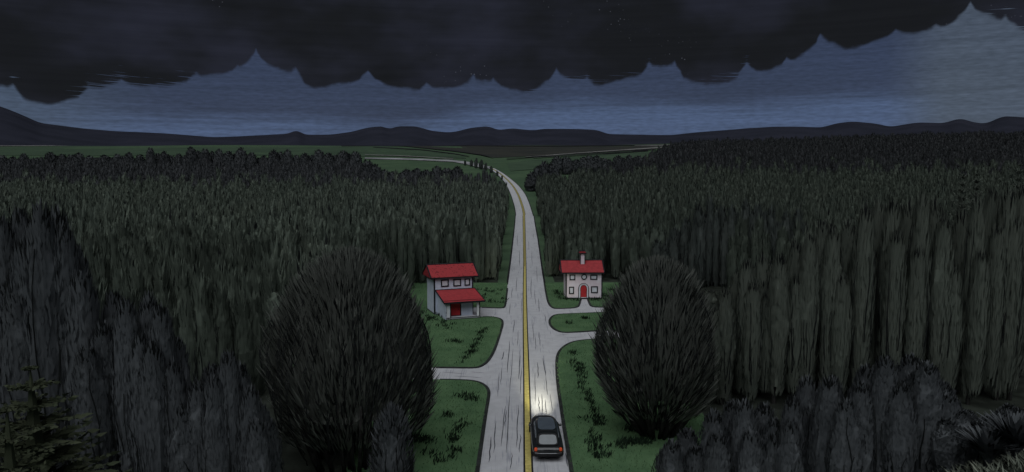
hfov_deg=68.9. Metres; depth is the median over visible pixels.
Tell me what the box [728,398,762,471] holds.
spiky tree
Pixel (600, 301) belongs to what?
lawn
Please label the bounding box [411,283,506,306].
lawn
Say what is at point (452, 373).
side street
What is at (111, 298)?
spiky tree
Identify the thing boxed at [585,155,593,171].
crest tree
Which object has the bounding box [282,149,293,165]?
crest tree
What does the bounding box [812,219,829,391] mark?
columnar tree
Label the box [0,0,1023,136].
sky
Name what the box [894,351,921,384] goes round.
spiky tree
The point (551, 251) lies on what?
forest tree
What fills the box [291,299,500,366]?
lawn
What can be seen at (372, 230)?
forest tree
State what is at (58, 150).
green field
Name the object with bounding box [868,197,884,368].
columnar tree
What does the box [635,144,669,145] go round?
pale field
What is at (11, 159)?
crest tree
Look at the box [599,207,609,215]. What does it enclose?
forest tree
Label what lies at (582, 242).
forest tree
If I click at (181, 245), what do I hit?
forest tree
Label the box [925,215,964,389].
columnar tree
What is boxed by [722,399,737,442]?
spiky tree
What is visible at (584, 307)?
side street
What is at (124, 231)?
forest tree
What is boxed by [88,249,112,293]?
forest tree
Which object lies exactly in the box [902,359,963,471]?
spiky tree
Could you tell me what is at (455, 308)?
door
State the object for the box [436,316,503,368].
kerb
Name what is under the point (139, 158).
crest tree
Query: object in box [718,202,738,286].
columnar tree
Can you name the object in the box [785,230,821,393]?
columnar tree
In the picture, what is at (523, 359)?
road line border
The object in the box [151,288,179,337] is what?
forest tree
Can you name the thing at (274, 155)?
crest tree
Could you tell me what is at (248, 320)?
forest tree
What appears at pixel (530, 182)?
crest tree
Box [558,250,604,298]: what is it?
chimney house
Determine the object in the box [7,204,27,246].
spiky tree
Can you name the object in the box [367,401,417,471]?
bush
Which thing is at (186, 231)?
forest tree
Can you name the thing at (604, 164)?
crest tree
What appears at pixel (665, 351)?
round tree
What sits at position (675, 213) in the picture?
forest tree
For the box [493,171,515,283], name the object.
road edge
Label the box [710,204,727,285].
columnar tree
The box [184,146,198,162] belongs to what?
crest tree
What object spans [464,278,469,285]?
window
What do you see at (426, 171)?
crest tree
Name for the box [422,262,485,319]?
porch house
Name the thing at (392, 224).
forest tree
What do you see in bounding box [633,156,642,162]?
crest tree
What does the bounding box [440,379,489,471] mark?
kerb
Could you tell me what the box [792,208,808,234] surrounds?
columnar tree
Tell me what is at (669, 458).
spiky tree
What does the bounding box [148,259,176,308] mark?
forest tree
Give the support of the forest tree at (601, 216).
on the ground at (980, 403)
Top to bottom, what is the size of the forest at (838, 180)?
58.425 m
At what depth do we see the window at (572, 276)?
113.62 m
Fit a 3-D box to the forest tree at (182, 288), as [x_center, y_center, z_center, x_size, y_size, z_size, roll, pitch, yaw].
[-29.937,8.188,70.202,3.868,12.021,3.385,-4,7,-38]
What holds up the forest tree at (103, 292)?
on the ground at (980, 403)
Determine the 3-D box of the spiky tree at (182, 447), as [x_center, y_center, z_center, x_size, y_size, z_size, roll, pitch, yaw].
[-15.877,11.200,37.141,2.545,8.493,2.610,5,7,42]
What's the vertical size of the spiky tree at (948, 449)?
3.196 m
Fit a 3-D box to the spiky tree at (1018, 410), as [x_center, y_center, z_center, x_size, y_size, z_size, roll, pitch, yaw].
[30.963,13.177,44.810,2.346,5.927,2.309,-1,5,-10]
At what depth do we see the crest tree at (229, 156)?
478.56 m
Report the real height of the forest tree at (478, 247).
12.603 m
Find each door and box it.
[451,304,460,315]
[578,283,588,298]
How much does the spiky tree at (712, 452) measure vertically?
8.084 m
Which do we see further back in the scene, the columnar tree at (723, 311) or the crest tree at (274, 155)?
the crest tree at (274, 155)
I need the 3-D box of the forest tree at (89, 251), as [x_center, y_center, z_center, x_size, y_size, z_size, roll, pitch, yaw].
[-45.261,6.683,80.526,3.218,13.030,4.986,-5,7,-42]
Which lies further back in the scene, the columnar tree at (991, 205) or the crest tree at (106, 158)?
the crest tree at (106, 158)
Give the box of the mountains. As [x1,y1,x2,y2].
[0,107,1023,145]
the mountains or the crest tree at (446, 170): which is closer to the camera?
the crest tree at (446, 170)
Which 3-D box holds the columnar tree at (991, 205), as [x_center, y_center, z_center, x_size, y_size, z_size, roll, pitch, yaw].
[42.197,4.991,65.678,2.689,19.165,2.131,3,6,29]
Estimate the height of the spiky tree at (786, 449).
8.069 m
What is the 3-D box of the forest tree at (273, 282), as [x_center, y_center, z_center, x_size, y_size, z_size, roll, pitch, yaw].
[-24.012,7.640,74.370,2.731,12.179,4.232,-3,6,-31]
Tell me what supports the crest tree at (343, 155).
on the ground at (980, 403)
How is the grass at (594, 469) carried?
on the lawn at (491, 342)
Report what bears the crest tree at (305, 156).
on the ground at (980, 403)
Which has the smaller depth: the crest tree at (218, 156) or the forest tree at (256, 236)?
the forest tree at (256, 236)
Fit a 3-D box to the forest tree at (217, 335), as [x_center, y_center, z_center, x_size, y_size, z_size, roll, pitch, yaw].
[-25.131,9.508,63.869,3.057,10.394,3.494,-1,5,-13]
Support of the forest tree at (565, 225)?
on the ground at (980, 403)
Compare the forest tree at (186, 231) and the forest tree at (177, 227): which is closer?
the forest tree at (177, 227)
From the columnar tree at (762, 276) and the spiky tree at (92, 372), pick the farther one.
the columnar tree at (762, 276)
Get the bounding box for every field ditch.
[341,145,631,145]
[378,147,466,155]
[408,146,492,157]
[507,149,653,158]
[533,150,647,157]
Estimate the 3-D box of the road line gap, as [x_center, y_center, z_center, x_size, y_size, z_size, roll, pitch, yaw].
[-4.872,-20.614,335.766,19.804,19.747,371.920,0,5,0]
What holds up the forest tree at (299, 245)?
on the ground at (980, 403)
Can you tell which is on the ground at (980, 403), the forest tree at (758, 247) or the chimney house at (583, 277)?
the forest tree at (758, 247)
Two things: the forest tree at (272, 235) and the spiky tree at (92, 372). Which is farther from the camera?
the forest tree at (272, 235)
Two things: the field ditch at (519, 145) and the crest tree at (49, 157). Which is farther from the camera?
the field ditch at (519, 145)
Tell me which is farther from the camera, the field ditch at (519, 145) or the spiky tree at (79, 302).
the field ditch at (519, 145)
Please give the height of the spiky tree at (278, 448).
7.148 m
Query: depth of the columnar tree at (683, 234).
126.37 m
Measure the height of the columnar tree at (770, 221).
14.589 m
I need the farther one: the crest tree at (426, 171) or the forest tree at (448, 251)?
the crest tree at (426, 171)
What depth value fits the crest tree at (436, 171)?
404.30 m
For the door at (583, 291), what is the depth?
113.87 m
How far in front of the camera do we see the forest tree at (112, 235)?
105.95 m
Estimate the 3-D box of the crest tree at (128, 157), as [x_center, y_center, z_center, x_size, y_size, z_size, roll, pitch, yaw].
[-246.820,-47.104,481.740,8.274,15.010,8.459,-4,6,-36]
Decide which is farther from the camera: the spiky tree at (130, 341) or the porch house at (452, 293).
the porch house at (452, 293)
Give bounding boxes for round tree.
[253,245,441,471]
[588,253,720,439]
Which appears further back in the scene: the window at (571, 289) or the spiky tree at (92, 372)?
the window at (571, 289)
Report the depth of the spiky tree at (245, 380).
39.15 m
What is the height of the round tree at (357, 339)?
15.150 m
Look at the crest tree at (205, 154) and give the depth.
479.33 m
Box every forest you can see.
[0,156,509,380]
[535,129,1023,279]
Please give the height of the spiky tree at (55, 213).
16.455 m
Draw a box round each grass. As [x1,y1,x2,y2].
[351,282,703,471]
[936,449,1023,471]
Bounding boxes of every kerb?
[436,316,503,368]
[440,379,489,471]
[482,288,507,307]
[544,283,580,308]
[548,312,596,332]
[555,339,591,471]
[587,299,602,307]
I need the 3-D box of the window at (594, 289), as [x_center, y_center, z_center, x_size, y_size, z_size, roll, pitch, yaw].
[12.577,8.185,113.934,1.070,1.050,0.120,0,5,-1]
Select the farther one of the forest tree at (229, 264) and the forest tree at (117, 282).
the forest tree at (229, 264)
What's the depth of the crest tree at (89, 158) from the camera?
479.09 m
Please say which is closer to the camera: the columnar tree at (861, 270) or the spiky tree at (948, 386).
the spiky tree at (948, 386)
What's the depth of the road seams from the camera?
65.17 m
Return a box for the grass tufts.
[404,287,656,464]
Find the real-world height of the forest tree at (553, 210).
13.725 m
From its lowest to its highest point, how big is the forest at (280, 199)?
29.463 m
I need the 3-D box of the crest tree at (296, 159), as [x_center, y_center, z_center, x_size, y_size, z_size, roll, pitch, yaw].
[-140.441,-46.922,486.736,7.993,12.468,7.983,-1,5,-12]
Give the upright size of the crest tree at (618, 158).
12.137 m
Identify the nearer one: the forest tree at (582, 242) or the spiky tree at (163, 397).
the spiky tree at (163, 397)
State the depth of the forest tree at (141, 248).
88.13 m
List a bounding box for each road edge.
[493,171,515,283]
[494,168,544,282]
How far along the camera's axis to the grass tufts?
57.99 m
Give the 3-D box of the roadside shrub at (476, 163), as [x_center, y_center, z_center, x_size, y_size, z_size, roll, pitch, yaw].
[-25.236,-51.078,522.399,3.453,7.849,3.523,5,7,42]
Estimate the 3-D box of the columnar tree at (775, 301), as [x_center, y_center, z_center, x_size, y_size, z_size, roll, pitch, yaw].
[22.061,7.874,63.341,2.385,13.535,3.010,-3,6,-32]
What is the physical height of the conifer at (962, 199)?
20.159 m
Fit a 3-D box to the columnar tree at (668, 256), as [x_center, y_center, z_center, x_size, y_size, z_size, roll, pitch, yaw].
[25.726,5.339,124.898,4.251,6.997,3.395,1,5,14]
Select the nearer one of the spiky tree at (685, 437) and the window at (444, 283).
the spiky tree at (685, 437)
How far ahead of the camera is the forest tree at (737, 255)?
112.90 m
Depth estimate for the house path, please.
104.95 m
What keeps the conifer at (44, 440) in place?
on the ground at (980, 403)
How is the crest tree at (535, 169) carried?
on the ground at (980, 403)
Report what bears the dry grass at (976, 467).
on the ground at (980, 403)
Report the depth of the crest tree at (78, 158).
478.34 m
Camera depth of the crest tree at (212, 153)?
484.20 m
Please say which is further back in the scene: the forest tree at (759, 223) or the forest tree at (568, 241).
the forest tree at (568, 241)
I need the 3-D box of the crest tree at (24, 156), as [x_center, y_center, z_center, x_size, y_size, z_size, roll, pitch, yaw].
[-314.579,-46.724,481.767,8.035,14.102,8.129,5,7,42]
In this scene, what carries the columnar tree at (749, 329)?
on the ground at (980, 403)
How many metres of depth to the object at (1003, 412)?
45.23 m
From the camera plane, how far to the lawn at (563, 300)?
113.24 m
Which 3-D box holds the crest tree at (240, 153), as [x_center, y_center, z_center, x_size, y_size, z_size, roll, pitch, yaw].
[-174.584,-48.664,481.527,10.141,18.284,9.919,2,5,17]
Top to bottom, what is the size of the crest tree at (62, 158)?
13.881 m
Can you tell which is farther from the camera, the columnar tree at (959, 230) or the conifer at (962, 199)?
the conifer at (962, 199)
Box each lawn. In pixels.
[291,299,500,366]
[346,379,486,471]
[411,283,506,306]
[545,283,579,307]
[551,312,615,331]
[558,339,704,471]
[589,283,625,306]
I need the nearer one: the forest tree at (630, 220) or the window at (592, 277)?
the window at (592, 277)
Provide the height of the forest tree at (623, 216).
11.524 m
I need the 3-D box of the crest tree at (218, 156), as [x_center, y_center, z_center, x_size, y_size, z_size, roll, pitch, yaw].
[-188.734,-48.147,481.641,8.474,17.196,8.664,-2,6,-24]
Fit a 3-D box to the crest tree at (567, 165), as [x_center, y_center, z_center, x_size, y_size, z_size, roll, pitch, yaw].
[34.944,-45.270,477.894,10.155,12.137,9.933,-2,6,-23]
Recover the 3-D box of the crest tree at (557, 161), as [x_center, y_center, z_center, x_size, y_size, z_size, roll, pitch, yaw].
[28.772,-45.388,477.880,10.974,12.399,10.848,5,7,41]
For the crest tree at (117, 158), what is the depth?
479.55 m
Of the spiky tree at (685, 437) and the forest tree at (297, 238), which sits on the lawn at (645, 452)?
the spiky tree at (685, 437)
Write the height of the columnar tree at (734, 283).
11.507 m
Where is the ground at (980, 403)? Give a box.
[0,143,1023,471]
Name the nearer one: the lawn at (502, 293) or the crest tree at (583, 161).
the lawn at (502, 293)
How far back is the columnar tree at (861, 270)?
61.87 m
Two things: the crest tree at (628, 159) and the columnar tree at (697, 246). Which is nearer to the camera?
the columnar tree at (697, 246)
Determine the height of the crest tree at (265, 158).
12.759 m
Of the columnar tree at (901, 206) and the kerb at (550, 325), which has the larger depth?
the kerb at (550, 325)
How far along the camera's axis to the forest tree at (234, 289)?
70.00 m
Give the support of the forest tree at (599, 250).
on the ground at (980, 403)
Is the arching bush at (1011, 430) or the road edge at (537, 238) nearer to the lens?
the arching bush at (1011, 430)
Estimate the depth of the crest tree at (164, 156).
479.42 m
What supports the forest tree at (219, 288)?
on the ground at (980, 403)
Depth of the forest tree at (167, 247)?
83.70 m
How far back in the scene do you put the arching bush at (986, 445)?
31.73 m
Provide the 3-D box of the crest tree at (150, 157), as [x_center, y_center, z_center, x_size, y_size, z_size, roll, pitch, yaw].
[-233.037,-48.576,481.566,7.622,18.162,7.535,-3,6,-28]
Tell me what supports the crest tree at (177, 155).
on the ground at (980, 403)
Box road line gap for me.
[495,170,524,262]
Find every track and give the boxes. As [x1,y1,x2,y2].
[8,145,64,145]
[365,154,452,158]
[529,147,661,156]
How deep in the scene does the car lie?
51.79 m
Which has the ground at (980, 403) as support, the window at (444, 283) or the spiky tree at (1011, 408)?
the spiky tree at (1011, 408)
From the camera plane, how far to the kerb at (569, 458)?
60.40 m
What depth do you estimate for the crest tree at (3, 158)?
479.99 m
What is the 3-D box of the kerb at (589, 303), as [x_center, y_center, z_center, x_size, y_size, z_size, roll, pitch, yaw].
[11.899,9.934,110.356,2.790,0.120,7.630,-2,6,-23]
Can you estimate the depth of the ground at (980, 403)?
140.45 m
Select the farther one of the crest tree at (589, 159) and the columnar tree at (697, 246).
the crest tree at (589, 159)
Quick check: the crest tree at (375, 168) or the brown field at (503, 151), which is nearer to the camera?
the crest tree at (375, 168)
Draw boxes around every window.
[441,279,448,286]
[453,279,460,286]
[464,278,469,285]
[569,287,573,293]
[570,274,574,279]
[581,274,586,279]
[590,275,596,279]
[591,286,597,292]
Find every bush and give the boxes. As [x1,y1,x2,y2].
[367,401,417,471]
[954,425,1015,467]
[977,408,1023,458]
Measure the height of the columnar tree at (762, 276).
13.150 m
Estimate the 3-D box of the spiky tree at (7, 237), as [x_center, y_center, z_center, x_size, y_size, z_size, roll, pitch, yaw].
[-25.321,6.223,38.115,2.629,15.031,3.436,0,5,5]
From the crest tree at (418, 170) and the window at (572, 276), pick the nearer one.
the window at (572, 276)
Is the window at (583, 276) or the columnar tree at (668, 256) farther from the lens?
the columnar tree at (668, 256)
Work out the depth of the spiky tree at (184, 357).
38.64 m
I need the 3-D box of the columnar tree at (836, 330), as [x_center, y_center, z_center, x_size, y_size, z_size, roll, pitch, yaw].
[27.004,6.879,62.361,2.341,15.823,2.954,-3,6,-30]
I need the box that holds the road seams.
[445,236,572,467]
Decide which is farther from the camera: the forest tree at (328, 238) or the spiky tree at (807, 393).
the forest tree at (328, 238)
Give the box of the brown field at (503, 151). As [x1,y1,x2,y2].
[406,146,655,157]
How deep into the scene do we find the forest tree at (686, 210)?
175.19 m
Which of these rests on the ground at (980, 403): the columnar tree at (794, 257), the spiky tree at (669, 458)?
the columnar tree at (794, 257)
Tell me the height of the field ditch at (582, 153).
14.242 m
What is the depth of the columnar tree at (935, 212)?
64.19 m
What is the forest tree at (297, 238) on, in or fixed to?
on the ground at (980, 403)
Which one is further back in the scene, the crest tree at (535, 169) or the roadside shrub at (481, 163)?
the roadside shrub at (481, 163)
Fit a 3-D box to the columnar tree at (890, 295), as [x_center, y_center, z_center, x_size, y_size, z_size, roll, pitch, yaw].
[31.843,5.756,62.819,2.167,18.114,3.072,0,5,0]
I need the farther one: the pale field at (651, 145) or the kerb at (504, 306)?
the pale field at (651, 145)
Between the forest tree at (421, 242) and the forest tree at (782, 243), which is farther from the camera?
the forest tree at (421, 242)
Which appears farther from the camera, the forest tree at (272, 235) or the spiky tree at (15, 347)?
the forest tree at (272, 235)
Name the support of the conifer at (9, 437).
on the ground at (980, 403)
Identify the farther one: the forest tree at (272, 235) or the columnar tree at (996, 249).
the forest tree at (272, 235)
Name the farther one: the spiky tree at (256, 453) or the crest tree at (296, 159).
the crest tree at (296, 159)
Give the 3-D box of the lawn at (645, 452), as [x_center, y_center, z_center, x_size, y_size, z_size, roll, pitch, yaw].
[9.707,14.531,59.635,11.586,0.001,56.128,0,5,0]
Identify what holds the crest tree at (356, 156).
on the ground at (980, 403)
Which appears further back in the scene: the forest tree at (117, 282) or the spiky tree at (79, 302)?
the forest tree at (117, 282)
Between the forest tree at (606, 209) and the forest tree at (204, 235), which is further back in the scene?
the forest tree at (606, 209)
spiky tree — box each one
[0,213,17,462]
[0,273,29,471]
[4,198,67,471]
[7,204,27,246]
[48,204,99,316]
[52,218,103,466]
[67,318,121,471]
[100,287,123,332]
[108,295,151,471]
[134,298,190,471]
[137,290,157,335]
[165,378,207,471]
[174,333,195,394]
[197,347,244,471]
[199,362,219,384]
[233,383,277,471]
[238,361,250,390]
[267,418,284,471]
[651,438,688,471]
[675,426,699,463]
[683,408,734,471]
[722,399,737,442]
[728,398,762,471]
[753,401,775,436]
[755,415,779,471]
[762,393,807,471]
[795,373,817,456]
[804,374,845,471]
[824,379,876,471]
[848,362,873,397]
[868,354,919,471]
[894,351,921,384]
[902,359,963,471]
[927,407,975,471]
[938,379,962,407]
[963,408,981,467]
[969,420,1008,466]
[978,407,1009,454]
[1000,402,1016,413]
[1012,407,1023,457]
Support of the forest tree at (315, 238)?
on the ground at (980, 403)
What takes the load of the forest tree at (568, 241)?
on the ground at (980, 403)
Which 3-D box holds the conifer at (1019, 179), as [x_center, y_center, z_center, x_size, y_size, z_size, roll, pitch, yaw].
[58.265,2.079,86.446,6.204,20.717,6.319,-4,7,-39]
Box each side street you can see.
[432,367,462,378]
[570,299,618,339]
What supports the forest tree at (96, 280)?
on the ground at (980, 403)
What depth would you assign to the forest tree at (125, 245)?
97.84 m
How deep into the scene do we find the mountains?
4008.29 m
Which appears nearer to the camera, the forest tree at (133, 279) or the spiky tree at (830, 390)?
the spiky tree at (830, 390)
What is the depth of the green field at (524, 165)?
636.14 m
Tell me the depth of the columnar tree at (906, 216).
64.84 m
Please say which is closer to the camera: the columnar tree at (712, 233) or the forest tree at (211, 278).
the forest tree at (211, 278)
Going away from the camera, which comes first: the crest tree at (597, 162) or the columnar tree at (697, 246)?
the columnar tree at (697, 246)
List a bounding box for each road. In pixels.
[365,157,489,167]
[460,168,577,471]
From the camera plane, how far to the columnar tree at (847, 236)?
65.09 m
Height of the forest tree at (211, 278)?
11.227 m
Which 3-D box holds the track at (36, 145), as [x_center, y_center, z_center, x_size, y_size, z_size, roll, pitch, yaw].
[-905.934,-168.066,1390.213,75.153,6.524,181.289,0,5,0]
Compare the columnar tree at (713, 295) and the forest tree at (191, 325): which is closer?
the forest tree at (191, 325)
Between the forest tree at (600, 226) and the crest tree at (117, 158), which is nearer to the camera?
the forest tree at (600, 226)
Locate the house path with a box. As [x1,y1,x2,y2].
[473,307,482,315]
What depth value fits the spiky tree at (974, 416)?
36.01 m
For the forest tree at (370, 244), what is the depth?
111.08 m
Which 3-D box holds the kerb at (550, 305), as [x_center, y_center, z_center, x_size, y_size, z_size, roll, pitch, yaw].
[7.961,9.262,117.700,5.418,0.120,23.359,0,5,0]
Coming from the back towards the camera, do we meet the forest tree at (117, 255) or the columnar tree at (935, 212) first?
the forest tree at (117, 255)
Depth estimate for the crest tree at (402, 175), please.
404.02 m
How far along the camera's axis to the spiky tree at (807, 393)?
38.34 m
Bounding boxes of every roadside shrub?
[474,158,477,167]
[479,159,483,168]
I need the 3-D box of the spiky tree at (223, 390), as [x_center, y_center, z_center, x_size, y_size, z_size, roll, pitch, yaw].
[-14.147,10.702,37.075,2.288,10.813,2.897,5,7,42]
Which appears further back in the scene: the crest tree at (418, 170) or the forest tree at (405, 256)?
the crest tree at (418, 170)
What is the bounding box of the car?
[529,414,563,456]
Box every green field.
[0,145,465,157]
[507,150,647,170]
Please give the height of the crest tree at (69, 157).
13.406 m
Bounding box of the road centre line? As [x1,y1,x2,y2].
[493,169,531,471]
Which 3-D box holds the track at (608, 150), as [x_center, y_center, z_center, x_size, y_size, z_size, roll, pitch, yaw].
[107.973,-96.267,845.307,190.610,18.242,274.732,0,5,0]
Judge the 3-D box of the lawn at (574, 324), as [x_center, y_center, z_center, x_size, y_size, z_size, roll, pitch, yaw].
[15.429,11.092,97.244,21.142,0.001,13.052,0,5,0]
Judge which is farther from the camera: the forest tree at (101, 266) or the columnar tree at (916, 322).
the forest tree at (101, 266)
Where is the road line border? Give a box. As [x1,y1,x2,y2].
[494,169,532,471]
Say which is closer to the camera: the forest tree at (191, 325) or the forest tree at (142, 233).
the forest tree at (191, 325)
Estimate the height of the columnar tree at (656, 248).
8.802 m
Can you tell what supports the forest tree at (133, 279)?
on the ground at (980, 403)
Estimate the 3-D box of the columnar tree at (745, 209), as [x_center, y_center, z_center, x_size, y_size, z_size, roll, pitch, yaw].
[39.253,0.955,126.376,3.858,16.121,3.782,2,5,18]
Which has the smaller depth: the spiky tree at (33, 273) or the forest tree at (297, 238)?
the spiky tree at (33, 273)
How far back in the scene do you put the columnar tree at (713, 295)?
92.60 m
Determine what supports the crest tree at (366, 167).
on the ground at (980, 403)
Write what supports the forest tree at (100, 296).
on the ground at (980, 403)
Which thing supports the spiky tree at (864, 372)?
on the ground at (980, 403)
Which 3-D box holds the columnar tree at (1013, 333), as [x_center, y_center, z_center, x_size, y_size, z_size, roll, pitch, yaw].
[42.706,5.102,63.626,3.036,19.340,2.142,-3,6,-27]
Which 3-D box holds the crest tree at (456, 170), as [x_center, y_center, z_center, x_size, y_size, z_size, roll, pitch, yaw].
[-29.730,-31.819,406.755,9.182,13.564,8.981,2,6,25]
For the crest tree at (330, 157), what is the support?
on the ground at (980, 403)
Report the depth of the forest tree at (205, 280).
74.24 m
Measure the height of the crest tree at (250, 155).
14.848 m
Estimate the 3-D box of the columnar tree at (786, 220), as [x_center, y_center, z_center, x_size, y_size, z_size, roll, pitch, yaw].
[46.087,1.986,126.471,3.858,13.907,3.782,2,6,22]
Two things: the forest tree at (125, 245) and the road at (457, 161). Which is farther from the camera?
the road at (457, 161)
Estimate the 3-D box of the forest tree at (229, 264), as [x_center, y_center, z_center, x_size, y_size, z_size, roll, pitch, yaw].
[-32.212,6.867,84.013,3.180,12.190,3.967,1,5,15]
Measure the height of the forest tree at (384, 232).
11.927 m
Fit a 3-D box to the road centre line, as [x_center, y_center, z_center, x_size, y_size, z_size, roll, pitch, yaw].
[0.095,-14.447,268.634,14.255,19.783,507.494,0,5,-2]
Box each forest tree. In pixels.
[83,241,99,267]
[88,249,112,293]
[92,273,111,292]
[95,284,104,315]
[96,282,108,303]
[99,226,118,257]
[106,241,129,285]
[108,239,129,253]
[109,255,142,295]
[117,223,130,246]
[119,264,147,306]
[119,283,140,320]
[122,246,133,258]
[130,230,145,236]
[133,236,158,269]
[140,251,163,267]
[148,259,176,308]
[149,244,160,255]
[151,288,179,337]
[156,231,179,272]
[165,221,185,239]
[171,261,211,318]
[173,221,198,242]
[174,234,190,261]
[175,274,212,381]
[196,229,212,243]
[199,292,232,373]
[200,266,208,284]
[206,261,223,290]
[211,276,233,340]
[212,243,236,272]
[224,267,253,352]
[231,289,266,395]
[233,260,263,305]
[247,233,257,241]
[252,232,269,265]
[255,252,281,314]
[267,231,275,243]
[292,230,305,251]
[296,232,318,250]
[300,235,321,255]
[325,231,335,245]
[355,234,377,256]
[359,225,378,237]
[379,224,395,268]
[384,215,397,264]
[395,221,415,288]
[412,223,428,283]
[439,211,457,262]
[470,217,485,282]
[543,222,560,276]
[544,202,556,238]
[555,213,572,259]
[564,223,578,258]
[568,226,594,258]
[590,227,605,267]
[593,217,607,275]
[598,211,606,230]
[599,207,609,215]
[616,209,625,222]
[628,216,636,229]
[671,207,684,219]
[683,206,692,217]
[724,230,748,289]
[748,227,771,266]
[749,215,765,250]
[773,225,792,260]
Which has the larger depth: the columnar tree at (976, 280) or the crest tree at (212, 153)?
the crest tree at (212, 153)
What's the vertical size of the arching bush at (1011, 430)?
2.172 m
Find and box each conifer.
[0,365,133,471]
[0,406,52,471]
[947,169,970,225]
[965,173,984,214]
[1008,164,1023,194]
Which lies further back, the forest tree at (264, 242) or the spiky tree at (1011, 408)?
the forest tree at (264, 242)
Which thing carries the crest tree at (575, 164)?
on the ground at (980, 403)
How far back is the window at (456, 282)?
102.42 m
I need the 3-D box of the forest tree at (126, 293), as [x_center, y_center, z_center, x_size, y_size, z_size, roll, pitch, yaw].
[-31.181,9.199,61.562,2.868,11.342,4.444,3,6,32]
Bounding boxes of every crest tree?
[0,155,6,162]
[7,156,15,162]
[20,153,28,160]
[43,151,57,165]
[56,154,66,165]
[66,154,73,162]
[71,152,83,165]
[82,155,95,163]
[96,154,110,162]
[113,153,121,163]
[123,152,135,165]
[134,154,145,163]
[145,147,156,164]
[158,150,170,163]
[173,153,182,162]
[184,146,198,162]
[199,148,212,165]
[210,151,214,164]
[213,149,222,164]
[222,151,234,163]
[233,147,246,169]
[245,152,257,169]
[258,155,267,165]
[267,149,280,163]
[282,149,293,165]
[293,155,299,164]
[298,153,310,166]
[312,149,323,169]
[323,153,334,163]
[337,150,349,166]
[348,151,361,164]
[358,159,372,180]
[370,163,381,180]
[399,169,409,179]
[412,168,421,176]
[421,169,431,178]
[430,165,441,179]
[442,167,451,177]
[452,166,463,176]
[524,171,535,190]
[532,165,538,179]
[538,161,549,175]
[547,164,554,174]
[550,156,562,173]
[553,166,559,175]
[562,156,572,173]
[571,159,579,172]
[579,157,588,173]
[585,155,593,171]
[592,155,601,172]
[602,158,607,172]
[612,155,623,163]
[624,155,632,169]
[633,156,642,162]
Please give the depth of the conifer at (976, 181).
81.76 m
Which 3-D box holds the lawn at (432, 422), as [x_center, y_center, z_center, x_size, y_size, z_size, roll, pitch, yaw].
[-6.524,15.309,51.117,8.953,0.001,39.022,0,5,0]
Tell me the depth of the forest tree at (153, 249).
90.64 m
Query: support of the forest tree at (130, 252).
on the ground at (980, 403)
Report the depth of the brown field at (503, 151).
1020.01 m
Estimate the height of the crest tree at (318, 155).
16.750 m
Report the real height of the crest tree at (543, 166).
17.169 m
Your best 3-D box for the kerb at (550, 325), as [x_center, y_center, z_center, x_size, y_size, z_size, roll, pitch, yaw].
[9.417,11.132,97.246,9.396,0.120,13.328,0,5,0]
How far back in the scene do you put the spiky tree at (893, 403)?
33.79 m
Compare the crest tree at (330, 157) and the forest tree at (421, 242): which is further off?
the crest tree at (330, 157)
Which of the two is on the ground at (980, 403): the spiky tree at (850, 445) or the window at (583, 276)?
the spiky tree at (850, 445)
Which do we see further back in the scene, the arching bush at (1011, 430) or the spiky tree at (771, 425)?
the spiky tree at (771, 425)
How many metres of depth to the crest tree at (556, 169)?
396.59 m
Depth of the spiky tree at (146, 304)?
37.98 m
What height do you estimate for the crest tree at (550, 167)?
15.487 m
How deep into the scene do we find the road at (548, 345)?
76.52 m
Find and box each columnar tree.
[650,238,668,258]
[661,247,675,263]
[677,216,690,265]
[687,202,706,288]
[703,196,721,286]
[704,290,717,309]
[708,285,737,404]
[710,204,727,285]
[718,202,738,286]
[728,271,738,393]
[734,259,764,400]
[736,196,750,223]
[754,252,769,393]
[757,251,791,403]
[762,203,780,260]
[777,209,794,241]
[784,237,801,394]
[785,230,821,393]
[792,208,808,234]
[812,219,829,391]
[817,225,854,393]
[839,219,855,392]
[847,199,876,388]
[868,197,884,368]
[874,197,907,368]
[898,204,905,224]
[900,197,914,361]
[902,191,932,362]
[924,196,942,361]
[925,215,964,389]
[951,206,969,389]
[958,196,992,404]
[980,184,1019,400]
[981,186,999,392]
[996,185,1023,400]

